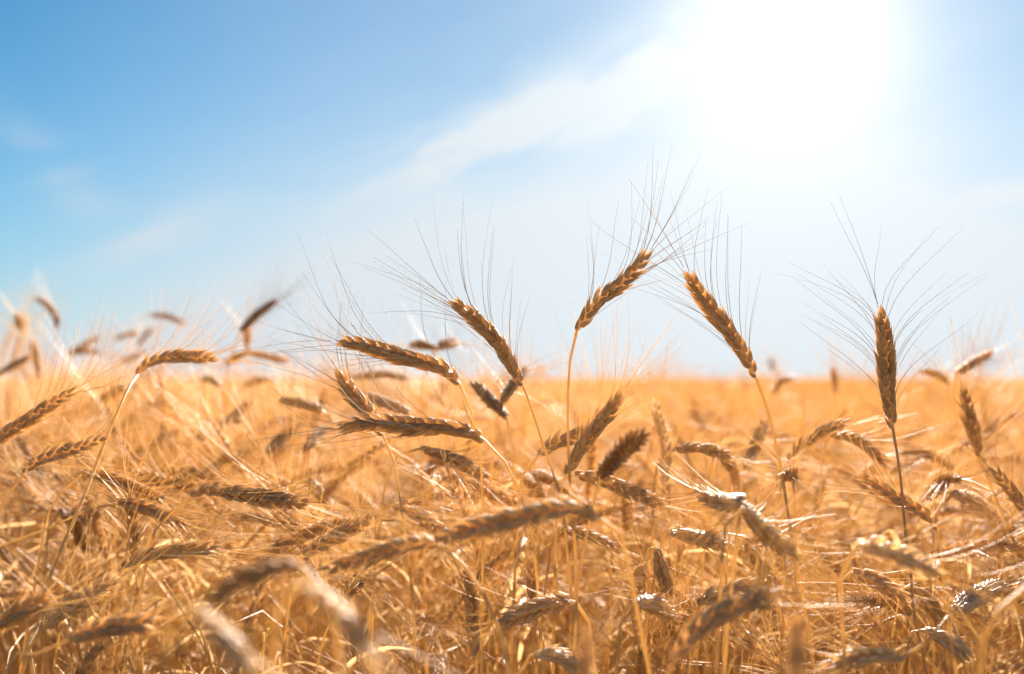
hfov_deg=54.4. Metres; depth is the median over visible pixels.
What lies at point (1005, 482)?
wheat stalk
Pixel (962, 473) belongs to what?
wheat stalk
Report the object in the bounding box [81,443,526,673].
wheat stalk
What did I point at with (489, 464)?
wheat stalk
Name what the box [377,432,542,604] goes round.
wheat stalk
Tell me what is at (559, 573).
wheat stalk
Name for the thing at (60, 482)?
wheat stalk
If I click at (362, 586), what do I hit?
wheat stalk
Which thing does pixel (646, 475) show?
wheat stalk
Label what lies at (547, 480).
wheat stalk
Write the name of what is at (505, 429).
wheat stalk
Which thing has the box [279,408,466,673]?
wheat stalk
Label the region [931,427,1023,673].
wheat stalk
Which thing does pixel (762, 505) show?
wheat stalk
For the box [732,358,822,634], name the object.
wheat stalk
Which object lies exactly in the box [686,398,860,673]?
wheat stalk
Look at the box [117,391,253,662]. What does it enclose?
wheat stalk
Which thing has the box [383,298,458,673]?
wheat stalk
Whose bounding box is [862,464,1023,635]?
wheat stalk
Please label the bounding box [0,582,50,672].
wheat stalk
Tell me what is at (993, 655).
wheat stalk
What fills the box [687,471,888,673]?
wheat stalk
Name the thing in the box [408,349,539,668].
wheat stalk
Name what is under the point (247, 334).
wheat stalk
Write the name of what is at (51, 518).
wheat stalk
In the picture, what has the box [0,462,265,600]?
wheat stalk
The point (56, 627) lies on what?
wheat stalk
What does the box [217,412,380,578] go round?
wheat stalk
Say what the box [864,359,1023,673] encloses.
wheat stalk
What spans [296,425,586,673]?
wheat stalk
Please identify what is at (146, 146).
sky
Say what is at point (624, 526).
wheat stalk
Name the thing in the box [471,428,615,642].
wheat stalk
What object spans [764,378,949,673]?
wheat stalk
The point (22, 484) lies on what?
wheat stalk
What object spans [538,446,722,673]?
wheat stalk
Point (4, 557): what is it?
wheat stalk
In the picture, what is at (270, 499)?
wheat stalk
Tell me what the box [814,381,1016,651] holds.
wheat stalk
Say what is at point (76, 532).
wheat stalk
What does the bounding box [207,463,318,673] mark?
wheat stalk
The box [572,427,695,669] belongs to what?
wheat stalk
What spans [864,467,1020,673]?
wheat stalk
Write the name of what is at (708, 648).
wheat stalk
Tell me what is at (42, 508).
wheat stalk
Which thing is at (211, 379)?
wheat stalk
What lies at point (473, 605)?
wheat stalk
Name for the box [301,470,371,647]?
wheat stalk
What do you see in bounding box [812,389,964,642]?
wheat stalk
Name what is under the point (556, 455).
wheat stalk
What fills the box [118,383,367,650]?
wheat stalk
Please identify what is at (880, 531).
wheat stalk
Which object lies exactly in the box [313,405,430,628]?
wheat stalk
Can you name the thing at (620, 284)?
wheat stalk
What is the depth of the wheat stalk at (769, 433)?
1.67 m
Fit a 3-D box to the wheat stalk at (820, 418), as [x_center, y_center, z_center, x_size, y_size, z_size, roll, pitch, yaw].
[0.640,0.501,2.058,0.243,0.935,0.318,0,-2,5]
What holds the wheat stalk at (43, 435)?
on the ground
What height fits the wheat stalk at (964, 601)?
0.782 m
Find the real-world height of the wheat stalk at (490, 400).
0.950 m
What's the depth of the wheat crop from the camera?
1.38 m
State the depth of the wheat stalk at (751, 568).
1.39 m
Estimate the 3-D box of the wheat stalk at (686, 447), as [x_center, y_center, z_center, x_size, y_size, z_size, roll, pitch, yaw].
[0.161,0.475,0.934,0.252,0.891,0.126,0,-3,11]
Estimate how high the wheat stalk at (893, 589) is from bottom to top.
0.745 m
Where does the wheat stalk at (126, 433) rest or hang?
on the ground
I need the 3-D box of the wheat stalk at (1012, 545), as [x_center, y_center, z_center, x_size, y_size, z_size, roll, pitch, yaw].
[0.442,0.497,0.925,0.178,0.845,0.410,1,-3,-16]
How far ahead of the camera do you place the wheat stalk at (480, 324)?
0.76 m
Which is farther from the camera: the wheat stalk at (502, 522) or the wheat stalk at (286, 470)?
the wheat stalk at (286, 470)
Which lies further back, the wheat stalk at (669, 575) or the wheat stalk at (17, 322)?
the wheat stalk at (17, 322)
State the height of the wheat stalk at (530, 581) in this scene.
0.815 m
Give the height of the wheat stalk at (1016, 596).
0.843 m
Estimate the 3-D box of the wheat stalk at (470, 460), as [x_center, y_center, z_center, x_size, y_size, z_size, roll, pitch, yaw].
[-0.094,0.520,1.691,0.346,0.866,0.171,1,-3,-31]
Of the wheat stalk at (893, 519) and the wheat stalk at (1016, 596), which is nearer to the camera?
the wheat stalk at (1016, 596)
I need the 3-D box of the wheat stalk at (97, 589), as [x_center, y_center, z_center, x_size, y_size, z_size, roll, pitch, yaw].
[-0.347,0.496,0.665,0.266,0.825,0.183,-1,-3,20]
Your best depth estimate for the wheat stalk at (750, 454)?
1.08 m
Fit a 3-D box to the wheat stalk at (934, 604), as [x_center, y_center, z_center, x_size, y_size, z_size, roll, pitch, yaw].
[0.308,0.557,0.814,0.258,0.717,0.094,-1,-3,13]
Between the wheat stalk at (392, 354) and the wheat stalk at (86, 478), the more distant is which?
the wheat stalk at (86, 478)
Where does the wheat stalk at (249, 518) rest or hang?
on the ground
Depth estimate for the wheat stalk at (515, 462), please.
2.02 m
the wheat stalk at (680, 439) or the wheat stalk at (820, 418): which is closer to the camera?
the wheat stalk at (680, 439)
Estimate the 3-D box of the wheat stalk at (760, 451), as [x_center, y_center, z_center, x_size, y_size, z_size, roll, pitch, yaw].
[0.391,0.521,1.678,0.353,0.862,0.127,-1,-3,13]
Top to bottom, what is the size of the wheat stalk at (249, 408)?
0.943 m
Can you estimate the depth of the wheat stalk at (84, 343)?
2.22 m
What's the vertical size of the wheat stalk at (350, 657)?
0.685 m
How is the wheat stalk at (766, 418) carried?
on the ground
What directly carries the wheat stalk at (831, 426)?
on the ground
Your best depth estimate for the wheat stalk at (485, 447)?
1.54 m
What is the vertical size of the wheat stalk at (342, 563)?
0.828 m
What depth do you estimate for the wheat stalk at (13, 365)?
1.54 m
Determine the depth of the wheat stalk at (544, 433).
2.02 m
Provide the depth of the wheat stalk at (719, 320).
0.76 m
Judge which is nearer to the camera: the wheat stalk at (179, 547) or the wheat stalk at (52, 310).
the wheat stalk at (179, 547)
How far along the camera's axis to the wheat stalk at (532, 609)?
0.70 m
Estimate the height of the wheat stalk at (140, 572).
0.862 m
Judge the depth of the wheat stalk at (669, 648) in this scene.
0.78 m
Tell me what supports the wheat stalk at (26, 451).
on the ground
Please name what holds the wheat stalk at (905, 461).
on the ground
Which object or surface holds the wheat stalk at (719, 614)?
on the ground
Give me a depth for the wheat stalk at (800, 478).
1.65 m
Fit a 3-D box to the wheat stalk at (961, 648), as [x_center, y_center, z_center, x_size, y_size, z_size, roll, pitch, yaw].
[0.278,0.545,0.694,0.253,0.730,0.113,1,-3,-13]
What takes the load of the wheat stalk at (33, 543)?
on the ground
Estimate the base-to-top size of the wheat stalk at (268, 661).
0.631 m
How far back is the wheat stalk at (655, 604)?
0.72 m
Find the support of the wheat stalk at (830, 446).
on the ground
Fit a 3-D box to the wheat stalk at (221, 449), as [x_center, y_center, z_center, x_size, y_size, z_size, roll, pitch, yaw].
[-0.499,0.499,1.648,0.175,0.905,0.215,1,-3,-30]
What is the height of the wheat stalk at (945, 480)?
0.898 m
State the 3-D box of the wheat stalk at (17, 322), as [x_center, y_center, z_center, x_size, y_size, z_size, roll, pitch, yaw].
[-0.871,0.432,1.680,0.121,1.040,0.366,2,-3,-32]
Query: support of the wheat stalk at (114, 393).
on the ground
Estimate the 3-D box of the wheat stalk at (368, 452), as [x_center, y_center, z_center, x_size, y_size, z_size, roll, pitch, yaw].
[-0.176,0.465,1.068,0.315,0.922,0.175,0,-2,2]
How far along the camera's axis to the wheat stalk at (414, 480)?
1.78 m
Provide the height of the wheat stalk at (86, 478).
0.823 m
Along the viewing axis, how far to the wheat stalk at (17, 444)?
1.69 m
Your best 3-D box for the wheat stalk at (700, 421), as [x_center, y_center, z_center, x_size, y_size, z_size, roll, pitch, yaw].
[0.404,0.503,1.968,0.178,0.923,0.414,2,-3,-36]
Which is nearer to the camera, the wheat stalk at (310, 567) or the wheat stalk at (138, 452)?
the wheat stalk at (310, 567)
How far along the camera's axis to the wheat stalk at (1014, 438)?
2.08 m
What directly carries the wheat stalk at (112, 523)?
on the ground
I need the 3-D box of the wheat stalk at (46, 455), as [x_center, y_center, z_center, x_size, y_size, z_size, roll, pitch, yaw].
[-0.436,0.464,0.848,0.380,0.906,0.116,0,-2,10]
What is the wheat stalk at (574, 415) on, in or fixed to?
on the ground
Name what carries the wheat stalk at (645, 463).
on the ground
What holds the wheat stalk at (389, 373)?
on the ground
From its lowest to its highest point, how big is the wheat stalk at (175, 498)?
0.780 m
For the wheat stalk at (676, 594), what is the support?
on the ground
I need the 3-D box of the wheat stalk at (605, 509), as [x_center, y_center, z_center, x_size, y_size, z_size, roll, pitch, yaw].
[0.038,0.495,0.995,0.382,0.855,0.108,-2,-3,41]
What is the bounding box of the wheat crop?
[0,274,1023,673]
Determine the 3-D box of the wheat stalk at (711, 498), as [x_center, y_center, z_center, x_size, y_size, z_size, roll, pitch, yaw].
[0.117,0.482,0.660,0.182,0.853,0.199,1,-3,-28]
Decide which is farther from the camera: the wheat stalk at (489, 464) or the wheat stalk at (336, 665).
the wheat stalk at (489, 464)
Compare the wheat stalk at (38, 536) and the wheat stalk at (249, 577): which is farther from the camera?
the wheat stalk at (38, 536)
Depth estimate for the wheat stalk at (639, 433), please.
2.05 m
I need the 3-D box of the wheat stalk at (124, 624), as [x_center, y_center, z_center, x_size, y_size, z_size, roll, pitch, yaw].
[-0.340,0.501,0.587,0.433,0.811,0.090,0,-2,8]
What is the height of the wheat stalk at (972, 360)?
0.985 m
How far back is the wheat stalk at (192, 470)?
0.98 m
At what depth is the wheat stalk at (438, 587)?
1.00 m
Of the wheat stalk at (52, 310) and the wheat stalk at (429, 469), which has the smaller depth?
the wheat stalk at (429, 469)
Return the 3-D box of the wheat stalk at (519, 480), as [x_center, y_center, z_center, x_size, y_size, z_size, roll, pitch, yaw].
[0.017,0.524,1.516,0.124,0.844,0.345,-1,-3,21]
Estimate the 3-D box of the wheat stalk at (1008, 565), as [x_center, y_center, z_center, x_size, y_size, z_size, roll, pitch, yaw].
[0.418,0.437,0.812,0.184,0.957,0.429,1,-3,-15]
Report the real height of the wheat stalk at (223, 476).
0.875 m
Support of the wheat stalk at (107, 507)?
on the ground
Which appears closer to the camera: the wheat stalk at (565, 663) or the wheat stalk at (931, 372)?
the wheat stalk at (565, 663)
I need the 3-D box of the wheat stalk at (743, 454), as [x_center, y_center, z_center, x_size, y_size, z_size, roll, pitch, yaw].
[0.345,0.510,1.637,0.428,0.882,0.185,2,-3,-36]
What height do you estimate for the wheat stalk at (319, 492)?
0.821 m
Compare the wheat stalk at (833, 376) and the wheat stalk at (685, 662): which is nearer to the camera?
the wheat stalk at (685, 662)
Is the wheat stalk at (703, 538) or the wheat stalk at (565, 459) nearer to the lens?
the wheat stalk at (703, 538)
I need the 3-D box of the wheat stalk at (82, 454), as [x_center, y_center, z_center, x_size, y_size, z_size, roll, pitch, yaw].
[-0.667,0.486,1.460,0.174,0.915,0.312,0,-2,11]
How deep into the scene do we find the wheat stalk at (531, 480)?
0.97 m
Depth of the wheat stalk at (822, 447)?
1.43 m
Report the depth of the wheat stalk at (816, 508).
1.37 m
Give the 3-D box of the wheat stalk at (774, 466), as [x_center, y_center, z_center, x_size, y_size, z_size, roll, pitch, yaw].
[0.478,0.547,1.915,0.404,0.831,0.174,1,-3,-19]
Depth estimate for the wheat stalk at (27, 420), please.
0.84 m
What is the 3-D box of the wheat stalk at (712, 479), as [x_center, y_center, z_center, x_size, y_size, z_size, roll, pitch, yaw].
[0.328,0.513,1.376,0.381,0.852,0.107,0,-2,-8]
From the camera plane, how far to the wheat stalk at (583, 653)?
0.42 m
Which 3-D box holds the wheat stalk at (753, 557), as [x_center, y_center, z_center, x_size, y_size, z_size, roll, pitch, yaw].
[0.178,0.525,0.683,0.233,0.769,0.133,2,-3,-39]
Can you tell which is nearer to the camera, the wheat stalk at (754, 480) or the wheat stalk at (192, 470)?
the wheat stalk at (192, 470)
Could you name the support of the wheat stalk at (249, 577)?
on the ground
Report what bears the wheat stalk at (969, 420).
on the ground
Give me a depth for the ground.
3.44 m
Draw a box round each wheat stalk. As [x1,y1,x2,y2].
[0,279,45,568]
[0,294,164,445]
[0,306,70,378]
[0,333,177,669]
[0,351,206,507]
[0,364,106,547]
[0,366,147,668]
[0,380,51,630]
[0,382,153,673]
[0,393,108,671]
[0,395,162,673]
[0,411,310,586]
[0,415,211,672]
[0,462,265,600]
[0,465,47,673]
[0,480,188,632]
[0,560,80,666]
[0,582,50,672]
[1,427,187,572]
[1,482,215,673]
[2,264,70,659]
[2,292,124,657]
[3,419,233,636]
[4,407,152,659]
[4,500,302,673]
[5,381,220,657]
[5,385,258,673]
[6,419,177,573]
[12,509,156,605]
[18,427,265,673]
[18,489,215,671]
[22,460,235,673]
[24,488,149,673]
[24,590,217,673]
[27,276,310,673]
[44,308,130,566]
[46,330,128,673]
[58,414,170,669]
[61,322,173,588]
[65,367,165,667]
[70,373,229,643]
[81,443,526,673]
[85,343,176,669]
[95,307,158,492]
[96,365,331,671]
[98,461,324,673]
[102,541,343,673]
[106,290,216,590]
[113,413,419,672]
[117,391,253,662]
[117,406,306,673]
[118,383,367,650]
[118,388,205,599]
[122,369,195,670]
[122,408,407,673]
[124,299,175,550]
[143,423,204,654]
[147,461,267,545]
[155,373,451,673]
[164,605,404,673]
[170,388,261,664]
[171,335,273,626]
[173,376,282,669]
[178,387,283,661]
[179,381,349,673]
[180,331,329,666]
[181,346,304,673]
[189,257,315,648]
[190,332,297,672]
[190,430,436,671]
[192,404,378,669]
[192,464,510,673]
[203,615,359,673]
[204,358,348,608]
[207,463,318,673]
[213,358,397,670]
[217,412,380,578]
[218,381,348,673]
[223,291,272,616]
[224,321,544,673]
[229,223,483,673]
[230,461,412,660]
[237,508,446,671]
[239,348,359,673]
[244,379,341,673]
[246,273,416,673]
[253,364,490,653]
[268,282,406,673]
[269,616,418,673]
[270,580,572,673]
[277,615,387,673]
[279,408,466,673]
[285,445,384,672]
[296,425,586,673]
[297,329,486,673]
[297,332,522,673]
[297,378,608,670]
[301,427,350,634]
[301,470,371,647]
[306,453,446,673]
[307,426,651,673]
[310,439,521,638]
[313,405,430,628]
[315,400,419,607]
[323,501,441,671]
[347,496,628,673]
[351,200,577,673]
[355,351,553,673]
[367,432,465,663]
[368,404,561,673]
[369,457,526,673]
[373,303,489,673]
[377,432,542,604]
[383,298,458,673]
[383,400,539,641]
[383,417,534,641]
[388,536,596,673]
[393,431,595,673]
[407,521,632,659]
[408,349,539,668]
[408,461,535,673]
[418,326,516,673]
[421,377,574,667]
[428,409,634,669]
[441,426,619,651]
[444,419,585,661]
[464,300,586,673]
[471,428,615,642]
[472,411,720,673]
[478,406,600,600]
[483,410,565,668]
[486,462,586,673]
[496,454,610,673]
[498,421,637,673]
[502,376,623,652]
[506,393,628,590]
[509,340,683,672]
[511,448,645,673]
[512,455,637,653]
[517,536,582,663]
[519,575,700,673]
[522,465,704,663]
[526,461,746,673]
[527,280,703,622]
[528,345,625,669]
[531,411,759,673]
[534,495,704,673]
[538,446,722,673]
[551,424,776,642]
[552,300,706,673]
[556,390,644,673]
[567,151,746,673]
[567,455,765,629]
[571,491,681,673]
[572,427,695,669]
[579,379,739,672]
[588,329,731,673]
[595,476,721,673]
[597,317,698,673]
[597,500,853,670]
[598,441,704,572]
[601,178,816,673]
[610,401,767,637]
[611,373,680,599]
[615,543,714,673]
[623,620,749,673]
[624,415,772,673]
[627,546,754,673]
[630,394,809,673]
[630,403,785,615]
[647,364,746,627]
[647,376,814,657]
[649,493,825,663]
[655,601,819,673]
[661,396,843,549]
[666,462,933,673]
[671,363,885,637]
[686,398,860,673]
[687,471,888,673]
[692,421,801,673]
[695,400,926,636]
[701,462,896,662]
[703,445,887,672]
[704,565,957,673]
[711,486,1023,673]
[711,497,830,658]
[712,472,875,673]
[714,382,867,673]
[716,356,812,561]
[717,412,827,564]
[720,521,923,673]
[721,533,881,673]
[728,405,838,616]
[730,355,804,669]
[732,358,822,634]
[738,501,859,646]
[743,390,976,663]
[745,395,1018,669]
[746,495,909,582]
[748,412,828,669]
[751,484,988,670]
[756,399,944,648]
[757,341,782,427]
[764,359,872,620]
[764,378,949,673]
[773,196,986,673]
[774,494,939,673]
[779,331,946,664]
[787,396,922,609]
[790,364,1023,664]
[790,418,883,608]
[800,321,898,652]
[800,436,1023,653]
[806,338,908,516]
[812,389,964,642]
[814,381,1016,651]
[826,474,937,667]
[832,355,1023,668]
[833,553,1002,673]
[838,399,1020,554]
[839,459,1023,673]
[840,432,1023,652]
[844,428,990,673]
[847,566,1023,673]
[849,430,1023,616]
[850,404,969,644]
[851,413,961,617]
[853,379,977,608]
[862,428,1021,583]
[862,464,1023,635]
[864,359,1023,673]
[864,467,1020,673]
[864,551,1023,673]
[868,413,1016,566]
[871,370,1020,565]
[879,347,969,666]
[880,367,1023,673]
[884,582,1023,673]
[895,298,1023,597]
[898,603,1023,673]
[906,392,1023,516]
[927,508,1020,673]
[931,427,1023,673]
[936,498,1023,673]
[939,483,999,562]
[951,304,1023,673]
[977,586,1023,673]
[984,296,1023,666]
[988,406,1023,470]
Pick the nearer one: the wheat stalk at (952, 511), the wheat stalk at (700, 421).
the wheat stalk at (952, 511)
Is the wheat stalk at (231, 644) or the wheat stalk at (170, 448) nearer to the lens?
the wheat stalk at (231, 644)
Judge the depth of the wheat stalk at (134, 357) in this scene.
2.34 m
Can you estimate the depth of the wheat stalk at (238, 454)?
1.20 m
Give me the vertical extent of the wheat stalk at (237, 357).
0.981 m
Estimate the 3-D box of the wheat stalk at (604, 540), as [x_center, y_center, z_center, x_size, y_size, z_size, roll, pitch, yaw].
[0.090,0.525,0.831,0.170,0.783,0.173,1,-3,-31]
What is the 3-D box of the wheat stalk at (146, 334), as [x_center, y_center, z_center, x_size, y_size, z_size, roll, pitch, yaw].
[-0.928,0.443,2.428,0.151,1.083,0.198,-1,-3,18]
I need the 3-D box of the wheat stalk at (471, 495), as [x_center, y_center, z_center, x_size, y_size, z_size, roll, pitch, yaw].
[-0.077,0.482,1.024,0.186,0.884,0.429,2,-3,-44]
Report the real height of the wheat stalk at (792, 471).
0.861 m
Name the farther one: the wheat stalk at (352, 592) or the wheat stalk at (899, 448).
the wheat stalk at (899, 448)
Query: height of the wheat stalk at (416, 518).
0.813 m
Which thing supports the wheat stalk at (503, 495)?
on the ground
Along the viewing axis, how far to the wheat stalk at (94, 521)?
1.01 m
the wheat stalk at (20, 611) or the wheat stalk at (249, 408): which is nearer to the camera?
the wheat stalk at (20, 611)
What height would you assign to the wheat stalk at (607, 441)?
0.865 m
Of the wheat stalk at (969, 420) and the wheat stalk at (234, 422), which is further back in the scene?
the wheat stalk at (234, 422)
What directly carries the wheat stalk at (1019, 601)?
on the ground
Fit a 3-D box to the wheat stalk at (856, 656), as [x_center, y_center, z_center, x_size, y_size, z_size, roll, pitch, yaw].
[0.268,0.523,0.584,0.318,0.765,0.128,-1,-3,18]
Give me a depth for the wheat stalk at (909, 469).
1.84 m
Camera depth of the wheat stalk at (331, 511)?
1.73 m
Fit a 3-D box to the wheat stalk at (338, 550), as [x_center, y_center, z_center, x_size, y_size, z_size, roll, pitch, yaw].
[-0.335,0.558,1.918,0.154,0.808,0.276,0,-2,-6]
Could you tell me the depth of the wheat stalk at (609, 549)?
1.33 m
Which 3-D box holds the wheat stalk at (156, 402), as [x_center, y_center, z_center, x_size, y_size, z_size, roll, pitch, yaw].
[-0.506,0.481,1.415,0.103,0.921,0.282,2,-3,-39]
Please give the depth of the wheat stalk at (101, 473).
0.86 m
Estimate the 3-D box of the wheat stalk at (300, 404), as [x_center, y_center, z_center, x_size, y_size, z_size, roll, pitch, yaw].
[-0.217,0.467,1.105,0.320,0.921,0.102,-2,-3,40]
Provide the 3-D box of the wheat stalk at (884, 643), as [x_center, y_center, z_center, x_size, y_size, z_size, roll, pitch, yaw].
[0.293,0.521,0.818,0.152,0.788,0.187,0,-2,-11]
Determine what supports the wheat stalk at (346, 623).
on the ground
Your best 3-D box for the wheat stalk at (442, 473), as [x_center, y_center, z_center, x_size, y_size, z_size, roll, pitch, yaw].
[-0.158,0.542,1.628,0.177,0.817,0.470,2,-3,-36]
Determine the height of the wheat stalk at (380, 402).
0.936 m
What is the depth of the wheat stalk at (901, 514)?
1.40 m
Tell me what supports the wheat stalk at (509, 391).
on the ground
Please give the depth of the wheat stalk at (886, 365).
0.76 m
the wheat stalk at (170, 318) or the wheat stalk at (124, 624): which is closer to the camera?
the wheat stalk at (124, 624)
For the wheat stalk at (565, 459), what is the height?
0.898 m
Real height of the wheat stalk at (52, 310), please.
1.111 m
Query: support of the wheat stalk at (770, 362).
on the ground
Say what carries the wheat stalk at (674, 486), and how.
on the ground
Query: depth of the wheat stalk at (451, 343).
1.36 m
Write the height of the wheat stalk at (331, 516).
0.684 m
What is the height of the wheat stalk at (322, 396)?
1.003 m
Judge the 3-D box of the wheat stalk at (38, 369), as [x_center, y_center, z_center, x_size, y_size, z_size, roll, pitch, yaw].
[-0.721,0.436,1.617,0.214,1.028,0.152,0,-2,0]
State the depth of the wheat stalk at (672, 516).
1.59 m
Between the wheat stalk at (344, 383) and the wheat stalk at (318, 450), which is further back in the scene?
the wheat stalk at (318, 450)
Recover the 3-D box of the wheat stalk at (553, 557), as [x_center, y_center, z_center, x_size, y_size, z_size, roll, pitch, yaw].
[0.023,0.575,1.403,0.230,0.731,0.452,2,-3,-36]
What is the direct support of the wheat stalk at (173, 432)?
on the ground
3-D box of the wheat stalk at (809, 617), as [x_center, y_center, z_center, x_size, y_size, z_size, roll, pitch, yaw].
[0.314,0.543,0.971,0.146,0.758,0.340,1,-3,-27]
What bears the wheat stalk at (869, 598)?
on the ground
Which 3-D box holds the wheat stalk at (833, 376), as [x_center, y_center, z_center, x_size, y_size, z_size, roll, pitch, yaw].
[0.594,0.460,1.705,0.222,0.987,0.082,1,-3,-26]
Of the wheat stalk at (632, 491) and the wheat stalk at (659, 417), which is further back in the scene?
the wheat stalk at (659, 417)
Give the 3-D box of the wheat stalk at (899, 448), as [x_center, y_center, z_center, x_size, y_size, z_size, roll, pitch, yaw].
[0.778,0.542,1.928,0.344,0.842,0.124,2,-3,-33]
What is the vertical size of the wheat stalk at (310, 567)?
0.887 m
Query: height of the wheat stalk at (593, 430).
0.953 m
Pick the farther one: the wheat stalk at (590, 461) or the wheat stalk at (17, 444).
the wheat stalk at (17, 444)
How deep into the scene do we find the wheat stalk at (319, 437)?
1.23 m
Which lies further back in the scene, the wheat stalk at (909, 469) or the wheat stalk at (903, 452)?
the wheat stalk at (909, 469)
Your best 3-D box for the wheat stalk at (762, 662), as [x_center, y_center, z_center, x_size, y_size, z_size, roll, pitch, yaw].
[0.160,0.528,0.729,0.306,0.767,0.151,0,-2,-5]
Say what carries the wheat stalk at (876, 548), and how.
on the ground
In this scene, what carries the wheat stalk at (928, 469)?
on the ground
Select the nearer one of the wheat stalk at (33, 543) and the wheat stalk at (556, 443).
the wheat stalk at (556, 443)
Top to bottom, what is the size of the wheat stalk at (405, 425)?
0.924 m
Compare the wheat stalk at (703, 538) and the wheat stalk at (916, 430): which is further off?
the wheat stalk at (916, 430)
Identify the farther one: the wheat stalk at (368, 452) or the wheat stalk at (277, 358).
the wheat stalk at (277, 358)
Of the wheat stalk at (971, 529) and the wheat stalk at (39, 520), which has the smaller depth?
the wheat stalk at (39, 520)
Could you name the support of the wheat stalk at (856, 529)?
on the ground
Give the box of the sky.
[0,0,1023,379]
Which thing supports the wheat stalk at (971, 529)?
on the ground
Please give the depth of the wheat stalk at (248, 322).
1.48 m
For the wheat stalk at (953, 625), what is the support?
on the ground
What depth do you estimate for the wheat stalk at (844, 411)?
1.81 m
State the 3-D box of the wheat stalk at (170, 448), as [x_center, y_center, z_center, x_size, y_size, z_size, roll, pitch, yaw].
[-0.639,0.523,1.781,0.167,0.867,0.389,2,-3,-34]
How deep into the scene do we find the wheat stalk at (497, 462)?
1.49 m
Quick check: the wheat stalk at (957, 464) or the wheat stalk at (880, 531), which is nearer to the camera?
the wheat stalk at (880, 531)
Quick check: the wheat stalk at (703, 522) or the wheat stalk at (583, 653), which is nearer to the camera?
the wheat stalk at (583, 653)
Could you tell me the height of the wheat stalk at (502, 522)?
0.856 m
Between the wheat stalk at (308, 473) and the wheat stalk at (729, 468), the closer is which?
the wheat stalk at (729, 468)
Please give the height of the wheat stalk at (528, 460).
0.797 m
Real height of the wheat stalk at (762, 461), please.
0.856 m
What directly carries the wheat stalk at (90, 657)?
on the ground
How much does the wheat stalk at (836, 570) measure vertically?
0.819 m
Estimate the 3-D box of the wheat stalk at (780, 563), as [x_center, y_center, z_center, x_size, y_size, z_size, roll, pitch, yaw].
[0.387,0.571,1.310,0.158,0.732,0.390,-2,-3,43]
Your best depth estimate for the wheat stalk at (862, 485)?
1.22 m
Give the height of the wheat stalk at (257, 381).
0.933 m
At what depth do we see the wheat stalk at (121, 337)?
2.53 m
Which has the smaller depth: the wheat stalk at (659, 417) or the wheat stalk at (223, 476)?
the wheat stalk at (659, 417)
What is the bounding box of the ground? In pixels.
[60,488,994,672]
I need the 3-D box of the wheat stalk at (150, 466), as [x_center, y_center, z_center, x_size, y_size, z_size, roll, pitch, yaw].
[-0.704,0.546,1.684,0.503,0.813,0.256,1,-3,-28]
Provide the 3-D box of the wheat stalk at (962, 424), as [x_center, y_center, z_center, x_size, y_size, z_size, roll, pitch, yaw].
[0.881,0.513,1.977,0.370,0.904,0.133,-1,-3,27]
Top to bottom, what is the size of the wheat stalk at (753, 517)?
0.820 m
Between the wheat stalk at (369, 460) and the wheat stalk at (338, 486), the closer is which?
the wheat stalk at (338, 486)
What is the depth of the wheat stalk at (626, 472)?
2.11 m
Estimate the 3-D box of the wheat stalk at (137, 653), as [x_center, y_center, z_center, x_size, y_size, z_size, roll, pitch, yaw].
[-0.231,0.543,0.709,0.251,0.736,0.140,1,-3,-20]
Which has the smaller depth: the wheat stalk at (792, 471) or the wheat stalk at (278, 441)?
the wheat stalk at (792, 471)
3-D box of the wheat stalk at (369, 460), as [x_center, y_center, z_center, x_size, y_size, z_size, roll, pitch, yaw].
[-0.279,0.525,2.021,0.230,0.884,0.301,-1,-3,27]
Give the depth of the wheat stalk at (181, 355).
0.89 m
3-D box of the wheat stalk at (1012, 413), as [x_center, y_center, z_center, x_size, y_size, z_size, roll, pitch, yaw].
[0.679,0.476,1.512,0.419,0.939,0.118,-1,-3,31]
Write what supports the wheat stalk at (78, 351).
on the ground
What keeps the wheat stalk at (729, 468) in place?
on the ground
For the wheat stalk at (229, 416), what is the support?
on the ground
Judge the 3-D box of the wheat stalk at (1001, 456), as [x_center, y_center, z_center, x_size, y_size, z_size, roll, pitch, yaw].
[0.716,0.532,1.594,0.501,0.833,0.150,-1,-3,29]

